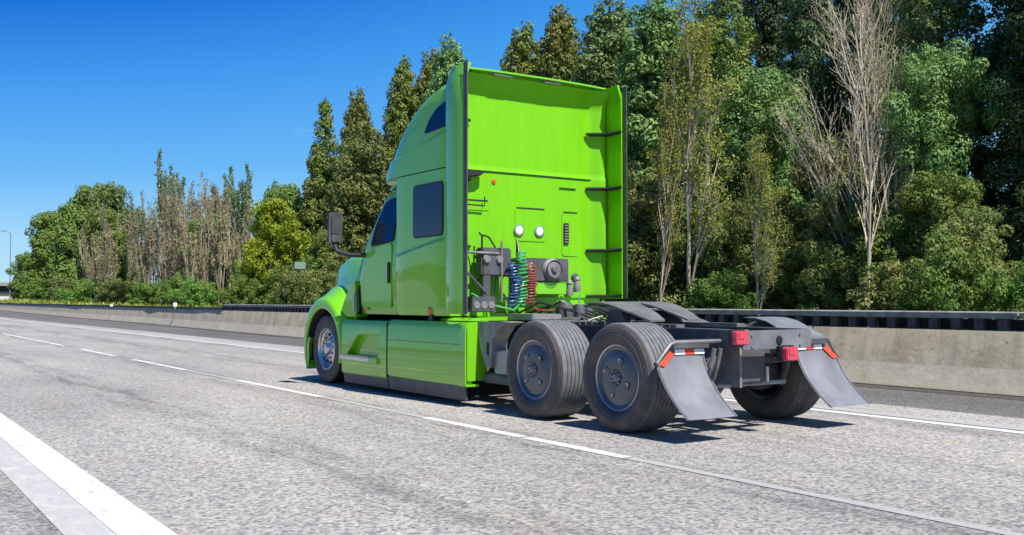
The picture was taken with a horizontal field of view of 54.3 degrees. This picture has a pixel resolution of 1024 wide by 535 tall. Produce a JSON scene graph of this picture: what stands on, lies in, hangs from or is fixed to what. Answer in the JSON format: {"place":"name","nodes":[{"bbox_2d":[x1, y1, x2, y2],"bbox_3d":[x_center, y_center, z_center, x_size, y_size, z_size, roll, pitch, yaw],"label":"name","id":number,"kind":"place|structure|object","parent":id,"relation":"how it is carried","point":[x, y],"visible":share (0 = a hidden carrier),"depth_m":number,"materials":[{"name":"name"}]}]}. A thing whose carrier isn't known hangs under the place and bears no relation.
{"place":"outdoors","nodes":[
{"label":"outdoors","id":0,"kind":"place"},
{"bbox_2d":[129,206,154,277],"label":"broadleaf tree","id":1,"kind":"object","parent":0,"point":[140,212],"visible":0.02,"depth_m":129.31,"materials":[{"name":"green plant"}]},
{"bbox_2d":[220,232,245,303],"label":"broadleaf tree","id":2,"kind":"object","parent":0,"point":[234,273],"visible":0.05,"depth_m":91.30,"materials":[{"name":"green plant"}]},
{"bbox_2d":[0,0,1011,300],"label":"sky","id":3,"kind":"structure","parent":0,"point":[91,91],"materials":[{"name":"blue"}]},
{"bbox_2d":[0,317,1023,534],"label":"road","id":4,"kind":"structure","parent":0,"point":[180,452],"depth_m":7.72,"materials":[{"name":"asphalt"}]},
{"bbox_2d":[0,437,115,534],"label":"road marking","id":5,"kind":"object","parent":4,"relation":"on","point":[61,510],"depth_m":6.10,"materials":[{"name":"paint"}]},
{"bbox_2d":[0,413,177,534],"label":"road marking","id":6,"kind":"object","parent":4,"relation":"on","point":[114,511],"depth_m":6.46,"materials":[{"name":"paint"}]},
{"bbox_2d":[1,333,631,457],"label":"road marking","id":7,"kind":"object","parent":4,"relation":"on","point":[537,439],"visible":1,"depth_m":9.51,"materials":[{"name":"paint"}]},
{"bbox_2d":[5,319,1023,433],"bbox_3d":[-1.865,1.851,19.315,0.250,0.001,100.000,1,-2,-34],"label":"road marking","id":8,"kind":"object","parent":4,"relation":"on","point":[922,417],"visible":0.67,"depth_m":10.79,"materials":[{"name":"paint"}]},
{"bbox_2d":[304,60,869,432],"bbox_3d":[0.107,-0.370,12.580,2.998,4.000,8.646,1,-2,-34],"label":"semi truck","id":9,"kind":"object","parent":4,"relation":"on","point":[496,252],"visible":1,"depth_m":12.03,"materials":[{"name":"paint"}]},
{"bbox_2d":[186,370,1023,534],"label":"road marking","id":10,"kind":"object","parent":4,"relation":"on","point":[950,521],"visible":1,"depth_m":6.26,"materials":[{"name":"paint"}]},
{"bbox_2d":[0,310,1023,417],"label":"shoulder","id":11,"kind":"object","parent":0,"point":[970,404],"visible":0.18,"depth_m":13.13},
{"bbox_2d":[19,304,33,312],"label":"concrete barrier","id":12,"kind":"object","parent":11,"relation":"on","point":[25,308],"visible":0.75,"depth_m":101.66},
{"bbox_2d":[31,305,48,314],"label":"concrete barrier","id":13,"kind":"object","parent":11,"relation":"on","point":[39,309],"visible":0.71,"depth_m":91.13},
{"bbox_2d":[45,305,68,316],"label":"concrete barrier","id":14,"kind":"object","parent":11,"relation":"on","point":[56,310],"visible":0.82,"depth_m":81.17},
{"bbox_2d":[65,306,96,318],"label":"concrete barrier","id":15,"kind":"object","parent":11,"relation":"on","point":[88,312],"visible":0.83,"depth_m":70.50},
{"bbox_2d":[93,307,116,319],"bbox_3d":[-25.961,2.924,63.729,0.417,0.815,5.986,1,-2,-33],"label":"concrete barrier","id":16,"kind":"object","parent":11,"relation":"on","point":[105,313],"visible":0.84,"depth_m":63.52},
{"bbox_2d":[112,307,138,321],"bbox_3d":[-22.710,2.756,58.687,0.417,0.815,5.986,1,-2,-33],"label":"concrete barrier","id":17,"kind":"object","parent":11,"relation":"on","point":[126,314],"visible":0.88,"depth_m":58.51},
{"bbox_2d":[134,308,163,323],"bbox_3d":[-19.477,2.588,53.632,0.461,0.815,5.994,1,-2,-32],"label":"concrete barrier","id":18,"kind":"object","parent":11,"relation":"on","point":[150,315],"visible":0.87,"depth_m":53.57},
{"bbox_2d":[158,308,191,326],"bbox_3d":[-16.362,2.417,48.499,0.417,0.815,6.006,1,-2,-31],"label":"concrete barrier","id":19,"kind":"object","parent":11,"relation":"on","point":[176,317],"visible":0.83,"depth_m":48.23,"materials":[{"name":"concrete"}]},
{"bbox_2d":[186,309,227,329],"bbox_3d":[-13.264,2.246,43.355,0.437,0.815,6.002,1,-2,-31],"label":"concrete barrier","id":20,"kind":"object","parent":11,"relation":"on","point":[208,319],"visible":0.89,"depth_m":43.02,"materials":[{"name":"concrete"}]},
{"bbox_2d":[221,310,275,334],"bbox_3d":[-10.111,2.076,38.246,0.417,0.815,5.996,1,-2,-32],"label":"concrete barrier","id":21,"kind":"object","parent":11,"relation":"on","point":[258,322],"visible":0.94,"depth_m":37.94,"materials":[{"name":"concrete"}]},
{"bbox_2d":[268,312,307,337],"bbox_3d":[-6.915,1.907,33.167,0.452,0.815,5.985,1,-2,-33],"label":"concrete barrier","id":22,"kind":"object","parent":11,"relation":"on","point":[290,324],"visible":0.52,"depth_m":34.16,"materials":[{"name":"concrete"}]},
{"bbox_2d":[0,310,1023,399],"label":"gutter","id":23,"kind":"object","parent":11,"relation":"on","point":[944,392],"visible":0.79,"depth_m":13.83,"materials":[{"name":"concrete"}]},
{"bbox_2d":[813,326,1023,396],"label":"concrete barrier","id":24,"kind":"object","parent":11,"relation":"on","point":[982,361],"visible":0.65,"depth_m":13.82,"materials":[{"name":"concrete"}]},
{"label":"ground","id":25,"kind":"structure","parent":0,"visible":0},
{"bbox_2d":[0,282,10,299],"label":"overpass","id":26,"kind":"object","parent":25,"relation":"on","point":[4,291],"depth_m":508.46,"materials":[{"name":"concrete"}]},
{"bbox_2d":[5,251,30,299],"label":"broadleaf tree","id":27,"kind":"object","parent":25,"relation":"on","point":[17,272],"visible":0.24,"depth_m":176.44,"materials":[{"name":"green plant"}]},
{"bbox_2d":[12,277,50,300],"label":"shrub","id":28,"kind":"object","parent":25,"relation":"on","point":[32,287],"visible":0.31,"depth_m":133.23,"materials":[{"name":"green plant"}]},
{"bbox_2d":[19,210,61,299],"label":"broadleaf tree","id":29,"kind":"object","parent":25,"relation":"on","point":[39,241],"visible":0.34,"depth_m":143.88,"materials":[{"name":"green plant"}]},
{"bbox_2d":[42,278,93,301],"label":"shrub","id":30,"kind":"object","parent":25,"relation":"on","point":[63,284],"visible":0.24,"depth_m":112.47,"materials":[{"name":"green plant"}]},
{"bbox_2d":[44,185,93,299],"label":"broadleaf tree","id":31,"kind":"object","parent":25,"relation":"on","point":[70,220],"visible":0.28,"depth_m":132.89,"materials":[{"name":"green plant"}]},
{"bbox_2d":[55,277,109,303],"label":"shrub","id":32,"kind":"object","parent":25,"relation":"on","point":[82,290],"visible":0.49,"depth_m":97.57,"materials":[{"name":"green plant"}]},
{"bbox_2d":[76,224,110,300],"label":"bare tree","id":33,"kind":"object","parent":25,"relation":"on","point":[87,263],"visible":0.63,"depth_m":103.36,"materials":[{"name":"brown plant"}]},
{"bbox_2d":[81,207,122,301],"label":"broadleaf tree","id":34,"kind":"object","parent":25,"relation":"on","point":[89,232],"visible":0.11,"depth_m":111.20,"materials":[{"name":"green plant"}]},
{"bbox_2d":[69,180,141,279],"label":"broadleaf tree","id":35,"kind":"object","parent":25,"relation":"on","point":[110,195],"visible":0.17,"depth_m":123.16,"materials":[{"name":"green plant"}]},
{"bbox_2d":[92,280,148,303],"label":"shrub","id":36,"kind":"object","parent":25,"relation":"on","point":[113,291],"visible":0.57,"depth_m":85.92,"materials":[{"name":"green plant"}]},
{"bbox_2d":[93,202,153,284],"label":"bare tree","id":37,"kind":"object","parent":25,"relation":"on","point":[104,245],"visible":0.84,"depth_m":99.09,"materials":[{"name":"brown plant"}]},
{"bbox_2d":[110,231,149,303],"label":"broadleaf tree","id":38,"kind":"object","parent":25,"relation":"on","point":[121,271],"visible":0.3,"depth_m":102.08,"materials":[{"name":"green plant"}]},
{"bbox_2d":[122,279,172,305],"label":"shrub","id":39,"kind":"object","parent":25,"relation":"on","point":[143,290],"visible":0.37,"depth_m":76.41,"materials":[{"name":"green plant"}]},
{"bbox_2d":[129,190,174,284],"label":"bare tree","id":40,"kind":"object","parent":25,"relation":"on","point":[143,234],"visible":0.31,"depth_m":96.15,"materials":[{"name":"brown plant"}]},
{"bbox_2d":[153,148,186,299],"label":"poplar tree","id":41,"kind":"object","parent":25,"relation":"on","point":[160,180],"visible":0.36,"depth_m":95.44,"materials":[{"name":"green plant"}]},
{"bbox_2d":[149,173,191,280],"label":"bare tree","id":42,"kind":"object","parent":25,"relation":"on","point":[173,207],"visible":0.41,"depth_m":90.58,"materials":[{"name":"brown plant"}]},
{"bbox_2d":[154,222,188,299],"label":"broadleaf tree","id":43,"kind":"object","parent":25,"relation":"on","point":[178,270],"visible":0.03,"depth_m":97.23,"materials":[{"name":"green plant"}]},
{"bbox_2d":[125,183,232,282],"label":"bare tree","id":44,"kind":"object","parent":25,"relation":"on","point":[150,243],"visible":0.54,"depth_m":85.00,"materials":[{"name":"brown plant"}]},
{"bbox_2d":[147,275,210,306],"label":"shrub","id":45,"kind":"object","parent":25,"relation":"on","point":[167,287],"visible":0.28,"depth_m":69.26,"materials":[{"name":"green plant"}]},
{"bbox_2d":[164,276,224,306],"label":"shrub","id":46,"kind":"object","parent":25,"relation":"on","point":[199,290],"visible":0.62,"depth_m":63.63,"materials":[{"name":"green plant"}]},
{"bbox_2d":[179,181,221,270],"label":"bare tree","id":47,"kind":"object","parent":25,"relation":"on","point":[191,207],"visible":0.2,"depth_m":85.93,"materials":[{"name":"brown plant"}]},
{"bbox_2d":[177,172,232,304],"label":"bare tree","id":48,"kind":"object","parent":25,"relation":"on","point":[208,212],"visible":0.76,"depth_m":79.73,"materials":[{"name":"brown plant"}]},
{"bbox_2d":[178,213,234,301],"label":"broadleaf tree","id":49,"kind":"object","parent":25,"relation":"on","point":[197,228],"visible":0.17,"depth_m":84.33,"materials":[{"name":"green plant"}]},
{"bbox_2d":[173,188,261,306],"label":"bare tree","id":50,"kind":"object","parent":25,"relation":"on","point":[225,231],"visible":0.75,"depth_m":76.29,"materials":[{"name":"brown plant"}]},
{"bbox_2d":[208,165,240,303],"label":"poplar tree","id":51,"kind":"object","parent":25,"relation":"on","point":[226,181],"visible":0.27,"depth_m":85.02,"materials":[{"name":"green plant"}]},
{"bbox_2d":[215,274,263,306],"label":"shrub","id":52,"kind":"object","parent":25,"relation":"on","point":[240,289],"visible":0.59,"depth_m":59.26,"materials":[{"name":"green plant"}]},
{"bbox_2d":[227,163,254,298],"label":"poplar tree","id":53,"kind":"object","parent":25,"relation":"on","point":[245,190],"visible":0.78,"depth_m":80.12,"materials":[{"name":"green plant"}]},
{"bbox_2d":[233,232,281,304],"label":"yellow green tree","id":54,"kind":"object","parent":25,"relation":"on","point":[274,262],"visible":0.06,"depth_m":66.49,"materials":[{"name":"green plant"}]},
{"bbox_2d":[250,180,288,236],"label":"broadleaf tree","id":55,"kind":"object","parent":25,"relation":"on","point":[269,191],"visible":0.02,"depth_m":74.21,"materials":[{"name":"green plant"}]},
{"bbox_2d":[236,197,311,304],"bbox_3d":[-15.334,-0.433,63.209,4.176,8.014,5.126,-1,-2,33],"label":"yellow green tree","id":56,"kind":"object","parent":25,"relation":"on","point":[265,222],"visible":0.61,"depth_m":62.70,"materials":[{"name":"green plant"}]},
{"bbox_2d":[266,182,304,266],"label":"broadleaf tree","id":57,"kind":"object","parent":25,"relation":"on","point":[290,197],"visible":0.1,"depth_m":68.44,"materials":[{"name":"green plant"}]},
{"bbox_2d":[265,271,318,304],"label":"shrub","id":58,"kind":"object","parent":25,"relation":"on","point":[288,294],"visible":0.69,"depth_m":41.45,"materials":[{"name":"green plant"}]},
{"bbox_2d":[257,257,329,304],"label":"shrub","id":59,"kind":"object","parent":25,"relation":"on","point":[274,276],"visible":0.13,"depth_m":52.79,"materials":[{"name":"green plant"}]},
{"bbox_2d":[294,261,305,303],"bbox_3d":[-9.110,1.185,42.801,0.500,2.900,0.074,1,-2,-34],"label":"sign","id":60,"kind":"object","parent":25,"relation":"on","point":[299,265],"visible":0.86,"depth_m":42.82,"materials":[{"name":"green metal"}]},
{"bbox_2d":[280,268,336,304],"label":"shrub","id":61,"kind":"object","parent":25,"relation":"on","point":[322,277],"visible":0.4,"depth_m":48.13,"materials":[{"name":"green plant"}]},
{"bbox_2d":[292,96,339,304],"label":"conifer tree","id":62,"kind":"object","parent":25,"relation":"on","point":[312,215],"visible":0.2,"depth_m":66.68,"materials":[{"name":"green plant"}]},
{"bbox_2d":[304,227,358,284],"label":"shrub","id":63,"kind":"object","parent":25,"relation":"on","point":[322,244],"visible":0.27,"depth_m":54.43,"materials":[{"name":"green plant"}]},
{"bbox_2d":[309,135,362,269],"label":"conifer tree","id":64,"kind":"object","parent":25,"relation":"on","point":[329,196],"visible":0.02,"depth_m":60.06,"materials":[{"name":"green plant"}]},
{"bbox_2d":[314,121,393,283],"bbox_3d":[-8.093,-2.299,56.295,6.654,12.380,6.753,-1,-2,34],"label":"conifer tree","id":65,"kind":"object","parent":25,"relation":"on","point":[362,195],"visible":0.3,"depth_m":55.45,"materials":[{"name":"green plant"}]},
{"bbox_2d":[337,85,375,196],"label":"conifer tree","id":66,"kind":"object","parent":25,"relation":"on","point":[357,111],"visible":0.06,"depth_m":64.13,"materials":[{"name":"green plant"}]},
{"bbox_2d":[375,54,420,198],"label":"conifer tree","id":67,"kind":"object","parent":25,"relation":"on","point":[399,112],"visible":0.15,"depth_m":59.74,"materials":[{"name":"green plant"}]},
{"bbox_2d":[411,46,439,119],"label":"conifer tree","id":68,"kind":"object","parent":25,"relation":"on","point":[425,72],"visible":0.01,"depth_m":59.98,"materials":[{"name":"green plant"}]},
{"bbox_2d":[421,30,466,104],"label":"conifer tree","id":69,"kind":"object","parent":25,"relation":"on","point":[446,59],"visible":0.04,"depth_m":55.27,"materials":[{"name":"green foliage"},{"name":"bark"}]},
{"bbox_2d":[0,298,1016,330],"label":"grass","id":70,"kind":"structure","parent":25,"relation":"on","point":[35,301],"depth_m":87.11,"materials":[{"name":"green plant"}]},
{"bbox_2d":[500,20,539,75],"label":"conifer tree","id":71,"kind":"object","parent":25,"relation":"on","point":[520,51],"visible":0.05,"depth_m":49.38,"materials":[{"name":"green plant"}]},
{"bbox_2d":[533,2,585,82],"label":"conifer tree","id":72,"kind":"object","parent":25,"relation":"on","point":[559,52],"visible":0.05,"depth_m":46.59,"materials":[{"name":"green plant"}]},
{"bbox_2d":[570,0,646,158],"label":"conifer tree","id":73,"kind":"object","parent":25,"relation":"on","point":[598,63],"visible":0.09,"depth_m":41.87,"materials":[{"name":"green plant"}]},
{"bbox_2d":[599,0,716,306],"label":"conifer tree","id":74,"kind":"object","parent":25,"relation":"on","point":[648,40],"visible":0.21,"depth_m":37.74,"materials":[{"name":"green plant"}]},
{"bbox_2d":[599,160,717,308],"bbox_3d":[4.232,-0.375,31.873,5.167,5.958,4.136,-1,-2,19],"label":"shrub","id":75,"kind":"object","parent":25,"relation":"on","point":[644,271],"visible":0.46,"depth_m":31.13,"materials":[{"name":"green plant"}]},
{"bbox_2d":[642,79,691,301],"bbox_3d":[4.737,-1.768,30.146,1.684,8.035,1.634,-1,-2,22],"label":"birch tree","id":76,"kind":"object","parent":25,"relation":"on","point":[663,163],"visible":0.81,"depth_m":30.00,"materials":[{"name":"green plant"}]},
{"bbox_2d":[671,11,722,266],"bbox_3d":[7.753,-3.622,39.848,5.794,13.548,5.947,1,-2,-33],"label":"conifer tree","id":77,"kind":"object","parent":25,"relation":"on","point":[713,55],"visible":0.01,"depth_m":39.41,"materials":[{"name":"green plant"}]},
{"bbox_2d":[658,0,744,308],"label":"birch tree","id":78,"kind":"object","parent":25,"relation":"on","point":[680,110],"visible":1,"depth_m":26.73,"materials":[{"name":"green plant"}]},
{"bbox_2d":[670,170,751,314],"bbox_3d":[6.341,-0.304,30.664,3.273,5.446,2.976,-1,-2,34],"label":"shrub","id":79,"kind":"object","parent":25,"relation":"on","point":[732,188],"visible":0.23,"depth_m":30.26,"materials":[{"name":"green plant"}]},
{"bbox_2d":[678,0,769,305],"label":"conifer tree","id":80,"kind":"object","parent":25,"relation":"on","point":[728,54],"visible":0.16,"depth_m":35.05,"materials":[{"name":"green plant"}]},
{"bbox_2d":[681,268,766,314],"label":"shrub","id":81,"kind":"object","parent":25,"relation":"on","point":[711,296],"visible":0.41,"depth_m":26.30,"materials":[{"name":"green plant"}]},
{"bbox_2d":[698,183,813,315],"bbox_3d":[6.840,0.028,27.355,3.688,4.725,2.952,1,-2,-25],"label":"shrub","id":82,"kind":"object","parent":25,"relation":"on","point":[739,235],"visible":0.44,"depth_m":26.96,"materials":[{"name":"green plant"}]},
{"bbox_2d":[692,61,833,308],"bbox_3d":[7.794,-1.900,30.737,4.493,8.839,4.071,0,-2,-2],"label":"billowing tree","id":83,"kind":"object","parent":25,"relation":"on","point":[748,109],"visible":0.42,"depth_m":30.05,"materials":[{"name":"green plant"}]},
{"bbox_2d":[738,128,790,315],"bbox_3d":[6.101,-0.670,24.230,1.230,5.443,1.268,0,-2,1],"label":"birch tree","id":84,"kind":"object","parent":25,"relation":"on","point":[750,205],"visible":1,"depth_m":24.16,"materials":[{"name":"green plant"}]},
{"bbox_2d":[729,0,802,198],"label":"conifer tree","id":85,"kind":"object","parent":25,"relation":"on","point":[767,49],"visible":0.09,"depth_m":37.14,"materials":[{"name":"green plant"}]},
{"bbox_2d":[773,0,857,309],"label":"conifer tree","id":86,"kind":"object","parent":25,"relation":"on","point":[802,25],"visible":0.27,"depth_m":33.18,"materials":[{"name":"green plant"}]},
{"bbox_2d":[771,127,878,325],"bbox_3d":[8.794,-0.706,27.477,3.316,6.368,4.143,0,-2,-9],"label":"tree","id":87,"kind":"object","parent":25,"relation":"on","point":[798,179],"visible":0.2,"depth_m":27.11,"materials":[{"name":"green plant"}]},
{"bbox_2d":[782,179,892,326],"bbox_3d":[8.412,0.054,25.337,2.940,4.520,2.353,0,-2,6],"label":"shrub","id":88,"kind":"object","parent":25,"relation":"on","point":[837,270],"visible":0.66,"depth_m":25.08,"materials":[{"name":"green plant"}]},
{"bbox_2d":[769,0,913,304],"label":"bare tree","id":89,"kind":"object","parent":25,"relation":"on","point":[831,147],"visible":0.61,"depth_m":25.27,"materials":[{"name":"grey plant"}]},
{"bbox_2d":[787,0,930,280],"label":"bare tree","id":90,"kind":"object","parent":25,"relation":"on","point":[882,157],"visible":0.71,"depth_m":24.13,"materials":[{"name":"grey plant"}]},
{"bbox_2d":[806,0,911,209],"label":"conifer tree","id":91,"kind":"object","parent":25,"relation":"on","point":[848,20],"visible":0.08,"depth_m":33.14,"materials":[{"name":"green plant"}]},
{"bbox_2d":[802,0,921,307],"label":"bare tree","id":92,"kind":"object","parent":25,"relation":"on","point":[870,185],"visible":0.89,"depth_m":23.43,"materials":[{"name":"grey pale bark"}]},
{"bbox_2d":[847,207,926,327],"bbox_3d":[9.325,0.336,24.175,2.667,3.630,2.425,-1,-2,22],"label":"shrub","id":93,"kind":"object","parent":25,"relation":"on","point":[899,252],"visible":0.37,"depth_m":23.72,"materials":[{"name":"green plant"}]},
{"bbox_2d":[844,258,944,328],"bbox_3d":[8.129,0.912,20.568,2.540,2.265,2.052,1,-2,-22],"label":"shrub","id":94,"kind":"object","parent":25,"relation":"on","point":[886,271],"visible":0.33,"depth_m":20.55,"materials":[{"name":"green plant"}]},
{"bbox_2d":[859,0,950,291],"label":"conifer tree","id":95,"kind":"object","parent":25,"relation":"on","point":[881,192],"visible":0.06,"depth_m":30.60,"materials":[{"name":"green plant"}]},
{"bbox_2d":[858,37,1017,279],"bbox_3d":[10.515,-1.658,24.683,3.543,7.899,3.210,0,-2,6],"label":"billowing tree","id":96,"kind":"object","parent":25,"relation":"on","point":[943,91],"visible":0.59,"depth_m":23.95,"materials":[{"name":"green plant"}]},
{"bbox_2d":[894,166,993,328],"bbox_3d":[9.964,-0.082,23.057,2.425,4.437,2.667,-1,-2,37],"label":"shrub","id":97,"kind":"object","parent":25,"relation":"on","point":[938,199],"visible":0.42,"depth_m":23.00,"materials":[{"name":"green plant"}]},
{"bbox_2d":[880,0,1010,308],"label":"conifer tree","id":98,"kind":"object","parent":25,"relation":"on","point":[908,15],"visible":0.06,"depth_m":27.33,"materials":[{"name":"green plant"}]},
{"bbox_2d":[889,225,1002,329],"bbox_3d":[8.577,0.575,19.373,2.107,2.842,2.044,1,-2,-18],"label":"shrub","id":99,"kind":"object","parent":25,"relation":"on","point":[945,267],"visible":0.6,"depth_m":19.23,"materials":[{"name":"green plant"}]},
{"bbox_2d":[923,206,1023,329],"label":"shrub","id":100,"kind":"object","parent":25,"relation":"on","point":[977,228],"visible":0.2,"depth_m":21.25,"materials":[{"name":"green plant"}]},
{"bbox_2d":[944,0,1023,319],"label":"conifer tree","id":101,"kind":"object","parent":25,"relation":"on","point":[990,45],"visible":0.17,"depth_m":25.67,"materials":[{"name":"green plant"}]},
{"bbox_2d":[981,0,1023,330],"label":"conifer tree","id":102,"kind":"object","parent":25,"relation":"on","point":[1014,165],"visible":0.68,"depth_m":23.50,"materials":[{"name":"green plant"}]},
{"bbox_2d":[981,258,1023,330],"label":"shrub","id":103,"kind":"object","parent":25,"relation":"on","point":[1014,296],"visible":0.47,"depth_m":18.35,"materials":[{"name":"green plant"}]},
{"bbox_3d":[3.018,1.409,18.163,0.469,0.815,5.976,1,-2,-34],"label":"concrete barrier","id":104,"kind":"object","parent":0,"visible":0},
{"bbox_2d":[596,308,1023,330],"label":"guard rail","id":105,"kind":"object","parent":104,"relation":"on","point":[979,321],"visible":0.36,"depth_m":14.83,"materials":[{"name":"metal"}]},
{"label":"concrete barrier","id":106,"kind":"object","parent":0,"visible":0},
{"bbox_2d":[224,304,311,311],"bbox_3d":[-6.538,1.369,33.078,0.356,0.245,20.008,1,-2,-33],"label":"guard rail","id":107,"kind":"object","parent":106,"relation":"on","point":[275,308],"visible":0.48,"depth_m":36.50,"materials":[{"name":"metal"}]},
{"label":"concrete barrier","id":108,"kind":"object","parent":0,"visible":0},
{"bbox_2d":[0,303,223,309],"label":"guard rail","id":109,"kind":"object","parent":108,"relation":"on","point":[203,308],"visible":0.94,"depth_m":56.37,"materials":[{"name":"metal"}]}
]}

